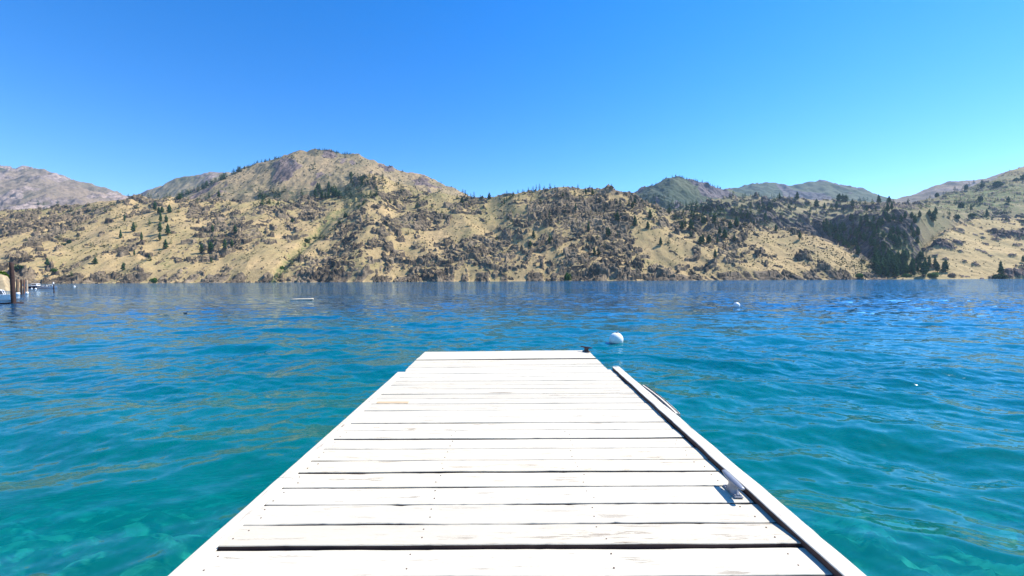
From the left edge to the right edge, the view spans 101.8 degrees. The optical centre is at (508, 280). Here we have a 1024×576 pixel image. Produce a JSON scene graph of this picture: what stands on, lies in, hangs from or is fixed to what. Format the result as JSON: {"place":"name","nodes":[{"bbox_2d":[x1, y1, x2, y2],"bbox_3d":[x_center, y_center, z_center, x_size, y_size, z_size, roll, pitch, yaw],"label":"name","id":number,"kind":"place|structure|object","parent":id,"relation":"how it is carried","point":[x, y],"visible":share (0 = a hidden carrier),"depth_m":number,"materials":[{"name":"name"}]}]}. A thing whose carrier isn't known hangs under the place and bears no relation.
{"place":"outdoors","nodes":[
{"label":"outdoors","id":0,"kind":"place"},
{"bbox_2d":[0,274,19,290],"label":"sandy bank","id":1,"kind":"structure","parent":0,"point":[4,282],"depth_m":99.79,"materials":[{"name":"beige sand"}]},
{"bbox_2d":[0,165,127,210],"bbox_3d":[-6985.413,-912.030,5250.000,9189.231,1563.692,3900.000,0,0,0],"label":"scree mountain","id":2,"kind":"structure","parent":0,"point":[24,187],"depth_m":4697.74,"materials":[{"name":"stone"}]},
{"bbox_2d":[140,172,230,198],"bbox_3d":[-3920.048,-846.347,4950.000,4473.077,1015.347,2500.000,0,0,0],"label":"brown hill","id":3,"kind":"structure","parent":0,"point":[174,187],"depth_m":4842.59,"materials":[{"name":"brown soil"}]},
{"bbox_2d":[181,149,466,201],"bbox_3d":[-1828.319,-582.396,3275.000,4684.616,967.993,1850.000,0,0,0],"label":"grassy mountain","id":4,"kind":"structure","parent":0,"point":[293,183],"depth_m":2957.68,"materials":[{"name":"beige plant"}]},
{"bbox_2d":[0,173,903,283],"bbox_3d":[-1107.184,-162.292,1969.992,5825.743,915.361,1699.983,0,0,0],"label":"rocky hillside","id":5,"kind":"structure","parent":0,"point":[345,237],"depth_m":1522.63,"materials":[{"name":"beige soil"}]},
{"bbox_2d":[14,264,24,269],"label":"shrub","id":6,"kind":"object","parent":5,"relation":"on","point":[19,267],"visible":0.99,"depth_m":1257.75,"materials":[{"name":"green plant"}]},
{"bbox_2d":[157,221,162,231],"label":"pine tree","id":7,"kind":"object","parent":5,"relation":"on","point":[159,227],"visible":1,"depth_m":1605.21,"materials":[{"name":"green plant"}]},
{"bbox_2d":[163,239,168,248],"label":"pine tree","id":8,"kind":"object","parent":5,"relation":"on","point":[165,246],"visible":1,"depth_m":1485.74,"materials":[{"name":"green plant"}]},
{"bbox_2d":[165,223,170,234],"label":"pine tree","id":9,"kind":"object","parent":5,"relation":"on","point":[167,230],"visible":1,"depth_m":1574.10,"materials":[{"name":"green plant"}]},
{"bbox_2d":[166,204,172,212],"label":"pine tree","id":10,"kind":"object","parent":5,"relation":"on","point":[169,210],"visible":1,"depth_m":1815.08,"materials":[{"name":"green plant"}]},
{"bbox_2d":[199,243,203,253],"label":"pine tree","id":11,"kind":"object","parent":5,"relation":"on","point":[201,248],"visible":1,"depth_m":1471.85,"materials":[{"name":"green plant"}]},
{"bbox_2d":[222,238,226,249],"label":"pine tree","id":12,"kind":"object","parent":5,"relation":"on","point":[224,245],"visible":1,"depth_m":1471.36,"materials":[{"name":"green plant"}]},
{"bbox_2d":[25,148,1021,277],"bbox_3d":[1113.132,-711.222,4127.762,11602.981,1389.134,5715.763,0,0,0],"label":"pine forest","id":13,"kind":"object","parent":5,"relation":"on","point":[220,178],"visible":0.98,"depth_m":2102.21,"materials":[{"name":"green plant"}]},
{"bbox_2d":[564,272,571,279],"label":"shrub","id":14,"kind":"object","parent":5,"relation":"on","point":[567,276],"visible":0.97,"depth_m":1272.24,"materials":[{"name":"green plant"}]},
{"bbox_2d":[614,212,620,221],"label":"pine tree","id":15,"kind":"object","parent":5,"relation":"on","point":[617,217],"visible":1,"depth_m":1571.94,"materials":[{"name":"green plant"}]},
{"bbox_2d":[648,209,652,217],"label":"pine tree","id":16,"kind":"object","parent":5,"relation":"on","point":[650,215],"visible":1,"depth_m":1612.36,"materials":[{"name":"green plant"}]},
{"bbox_2d":[688,219,693,228],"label":"pine tree","id":17,"kind":"object","parent":5,"relation":"on","point":[690,224],"visible":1,"depth_m":1576.72,"materials":[{"name":"green plant"}]},
{"bbox_2d":[705,234,711,242],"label":"pine tree","id":18,"kind":"object","parent":5,"relation":"on","point":[708,240],"visible":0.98,"depth_m":1486.36,"materials":[{"name":"green plant"}]},
{"bbox_2d":[722,228,727,238],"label":"pine tree","id":19,"kind":"object","parent":5,"relation":"on","point":[724,235],"visible":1,"depth_m":1546.54,"materials":[{"name":"green plant"}]},
{"bbox_2d":[734,216,738,226],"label":"pine tree","id":20,"kind":"object","parent":5,"relation":"on","point":[736,224],"visible":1,"depth_m":1627.40,"materials":[{"name":"green plant"}]},
{"bbox_2d":[855,273,862,277],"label":"shrub","id":21,"kind":"object","parent":5,"relation":"on","point":[859,275],"visible":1,"depth_m":1276.51,"materials":[{"name":"green plant"}]},
{"bbox_2d":[873,253,878,264],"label":"pine tree","id":22,"kind":"object","parent":5,"relation":"on","point":[875,258],"visible":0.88,"depth_m":1383.57,"materials":[{"name":"green plant"}]},
{"bbox_2d":[892,265,899,277],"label":"pine tree","id":23,"kind":"object","parent":5,"relation":"on","point":[895,272],"visible":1,"depth_m":1344.10,"materials":[{"name":"green plant"}]},
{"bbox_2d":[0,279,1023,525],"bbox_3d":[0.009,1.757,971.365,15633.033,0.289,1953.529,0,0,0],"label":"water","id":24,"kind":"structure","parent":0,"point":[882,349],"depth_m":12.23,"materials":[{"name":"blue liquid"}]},
{"bbox_2d":[0,290,10,300],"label":"motorboat","id":25,"kind":"object","parent":24,"relation":"on","point":[4,296],"visible":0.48,"depth_m":40.95,"materials":[{"name":"metal"}]},
{"bbox_2d":[9,262,15,303],"bbox_3d":[-41.837,1.249,35.128,0.622,5.635,0.331,0,0,0],"label":"mooring pile","id":26,"kind":"object","parent":24,"relation":"in","point":[12,283],"visible":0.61,"depth_m":35.03,"materials":[{"name":"brown wood"}]},
{"bbox_2d":[16,279,19,294],"bbox_3d":[-74.456,1.641,63.063,0.517,3.801,0.509,0,0,0],"label":"mooring pile","id":27,"kind":"object","parent":24,"relation":"in","point":[17,287],"visible":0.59,"depth_m":62.94,"materials":[{"name":"brown wood"}]},
{"bbox_2d":[20,280,22,293],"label":"mooring pile","id":28,"kind":"object","parent":24,"relation":"in","point":[21,289],"visible":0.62,"depth_m":65.15,"materials":[{"name":"brown wood"}]},
{"bbox_2d":[25,280,28,293],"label":"mooring pile","id":29,"kind":"object","parent":24,"relation":"in","point":[26,292],"visible":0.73,"depth_m":67.38,"materials":[{"name":"white wood"}]},
{"bbox_2d":[25,284,44,287],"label":"motorboat","id":30,"kind":"object","parent":24,"relation":"on","point":[34,285],"visible":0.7,"depth_m":140.49,"materials":[{"name":"white plastic"}]},
{"bbox_2d":[37,285,56,288],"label":"motorboat","id":31,"kind":"object","parent":24,"relation":"on","point":[47,287],"visible":0.82,"depth_m":128.85,"materials":[{"name":"white plastic"}]},
{"bbox_2d":[290,298,313,299],"bbox_3d":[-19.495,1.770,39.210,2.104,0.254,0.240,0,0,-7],"label":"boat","id":32,"kind":"object","parent":24,"relation":"on","point":[303,299],"visible":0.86,"depth_m":39.16,"materials":[{"name":"white wood"}]},
{"bbox_2d":[609,331,622,342],"bbox_3d":[2.971,1.591,11.482,0.382,0.436,0.382,9,5,0],"label":"mooring buoy","id":33,"kind":"object","parent":24,"relation":"on","point":[616,337],"visible":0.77,"depth_m":11.35,"materials":[{"name":"white plastic"}]},
{"bbox_2d":[733,302,739,307],"bbox_3d":[14.349,1.526,26.217,0.402,0.460,0.402,-8,-4,0],"label":"mooring buoy","id":34,"kind":"object","parent":24,"relation":"on","point":[736,304],"visible":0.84,"depth_m":26.08,"materials":[{"name":"white plastic"}]},
{"bbox_2d":[0,380,1023,575],"bbox_3d":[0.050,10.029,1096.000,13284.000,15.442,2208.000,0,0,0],"label":"lake bed","id":35,"kind":"object","parent":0,"point":[180,490],"visible":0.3,"depth_m":29.37,"materials":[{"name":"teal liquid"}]},
{"bbox_2d":[168,346,865,575],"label":"dock","id":36,"kind":"object","parent":35,"relation":"on","point":[585,462],"visible":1,"depth_m":2.63,"materials":[{"name":"white paint"}]},
{"bbox_2d":[0,0,1023,198],"label":"sky","id":37,"kind":"structure","parent":0,"point":[896,99],"materials":[{"name":"blue"}]},
{"bbox_2d":[634,176,747,209],"bbox_3d":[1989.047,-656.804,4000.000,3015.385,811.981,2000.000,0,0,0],"label":"wooded peak","id":38,"kind":"structure","parent":0,"point":[681,189],"depth_m":3830.85,"materials":[{"name":"grey stone"}]},
{"bbox_2d":[726,180,890,202],"bbox_3d":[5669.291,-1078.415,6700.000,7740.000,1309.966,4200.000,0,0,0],"label":"blue ridge","id":39,"kind":"structure","parent":0,"point":[819,189],"depth_m":6601.93,"materials":[{"name":"stone"}]},
{"bbox_2d":[665,166,1023,277],"bbox_3d":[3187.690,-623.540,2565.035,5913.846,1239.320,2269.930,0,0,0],"label":"rocky plateau","id":40,"kind":"structure","parent":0,"point":[794,217],"depth_m":2153.34,"materials":[{"name":"stone"}]},
{"bbox_2d":[0,150,1021,281],"bbox_3d":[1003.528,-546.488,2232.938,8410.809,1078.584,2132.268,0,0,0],"label":"sagebrush","id":41,"kind":"object","parent":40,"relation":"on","point":[452,227],"visible":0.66,"depth_m":1630.89,"materials":[{"name":"green plant"}]},
{"bbox_2d":[813,198,818,206],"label":"pine tree","id":42,"kind":"object","parent":40,"relation":"on","point":[816,201],"visible":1,"depth_m":2411.85,"materials":[{"name":"green plant"}]},
{"bbox_2d":[876,218,882,225],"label":"pine tree","id":43,"kind":"object","parent":40,"relation":"on","point":[879,221],"visible":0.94,"depth_m":1696.32,"materials":[{"name":"green plant"}]},
{"bbox_2d":[880,262,885,274],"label":"pine tree","id":44,"kind":"object","parent":40,"relation":"on","point":[883,268],"visible":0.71,"depth_m":1460.85,"materials":[{"name":"green plant"}]},
{"bbox_2d":[887,214,891,221],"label":"pine tree","id":45,"kind":"object","parent":40,"relation":"on","point":[889,217],"visible":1,"depth_m":1706.86,"materials":[{"name":"green plant"}]},
{"bbox_2d":[890,257,897,270],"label":"pine tree","id":46,"kind":"object","parent":40,"relation":"on","point":[891,263],"visible":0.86,"depth_m":1471.55,"materials":[{"name":"green plant"}]},
{"bbox_2d":[930,211,936,222],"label":"pine tree","id":47,"kind":"object","parent":40,"relation":"on","point":[933,216],"visible":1,"depth_m":1782.91,"materials":[{"name":"green plant"}]},
{"bbox_2d":[958,202,964,207],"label":"broadleaf tree","id":48,"kind":"object","parent":40,"relation":"on","point":[961,205],"visible":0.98,"depth_m":2168.82,"materials":[{"name":"green plant"}]},
{"bbox_2d":[992,181,1003,186],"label":"broadleaf tree","id":49,"kind":"object","parent":40,"relation":"on","point":[997,183],"visible":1,"depth_m":2745.46,"materials":[{"name":"green plant"}]},
{"bbox_2d":[881,171,1006,202],"bbox_3d":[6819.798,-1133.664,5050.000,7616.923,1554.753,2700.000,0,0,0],"label":"purple ridge","id":50,"kind":"structure","parent":0,"point":[941,189],"depth_m":5061.70,"materials":[{"name":"stone"}]},
{"bbox_2d":[883,217,1023,278],"bbox_3d":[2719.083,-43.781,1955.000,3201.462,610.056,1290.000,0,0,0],"label":"dry grass hill","id":51,"kind":"structure","parent":0,"point":[940,248],"depth_m":1549.86,"materials":[{"name":"beige plant"}]},
{"bbox_2d":[875,261,881,276],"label":"pine tree","id":52,"kind":"object","parent":51,"relation":"on","point":[878,270],"visible":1,"depth_m":1342.53,"materials":[{"name":"green plant"}]},
{"bbox_2d":[884,268,889,278],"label":"pine tree","id":53,"kind":"object","parent":51,"relation":"on","point":[887,273],"visible":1,"depth_m":1338.42,"materials":[{"name":"green plant"}]},
{"bbox_2d":[900,264,907,275],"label":"pine tree","id":54,"kind":"object","parent":51,"relation":"on","point":[902,269],"visible":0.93,"depth_m":1401.47,"materials":[{"name":"green plant"}]},
{"bbox_2d":[917,250,924,259],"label":"pine tree","id":55,"kind":"object","parent":51,"relation":"on","point":[920,255],"visible":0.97,"depth_m":1532.59,"materials":[{"name":"green plant"}]},
{"bbox_2d":[918,262,928,276],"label":"pine tree","id":56,"kind":"object","parent":51,"relation":"on","point":[923,266],"visible":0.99,"depth_m":1358.95,"materials":[{"name":"green plant"}]},
{"bbox_2d":[927,272,938,276],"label":"shrub","id":57,"kind":"object","parent":51,"relation":"on","point":[932,275],"visible":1,"depth_m":1353.41,"materials":[{"name":"green plant"}]},
{"bbox_2d":[935,261,939,272],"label":"pine tree","id":58,"kind":"object","parent":51,"relation":"on","point":[937,267],"visible":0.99,"depth_m":1396.85,"materials":[{"name":"green plant"}]},
{"bbox_2d":[944,259,949,271],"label":"pine tree","id":59,"kind":"object","parent":51,"relation":"on","point":[946,265],"visible":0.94,"depth_m":1399.83,"materials":[{"name":"green plant"}]},
{"bbox_2d":[947,273,956,276],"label":"shrub","id":60,"kind":"object","parent":51,"relation":"on","point":[952,275],"visible":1,"depth_m":1358.44,"materials":[{"name":"plant"}]},
{"bbox_2d":[991,274,1008,278],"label":"shrub","id":61,"kind":"object","parent":51,"relation":"on","point":[1000,276],"visible":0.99,"depth_m":1321.78,"materials":[{"name":"green plant"}]},
{"bbox_2d":[997,260,1004,273],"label":"pine tree","id":62,"kind":"object","parent":51,"relation":"on","point":[1000,270],"visible":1,"depth_m":1343.23,"materials":[{"name":"green plant"}]}
]}

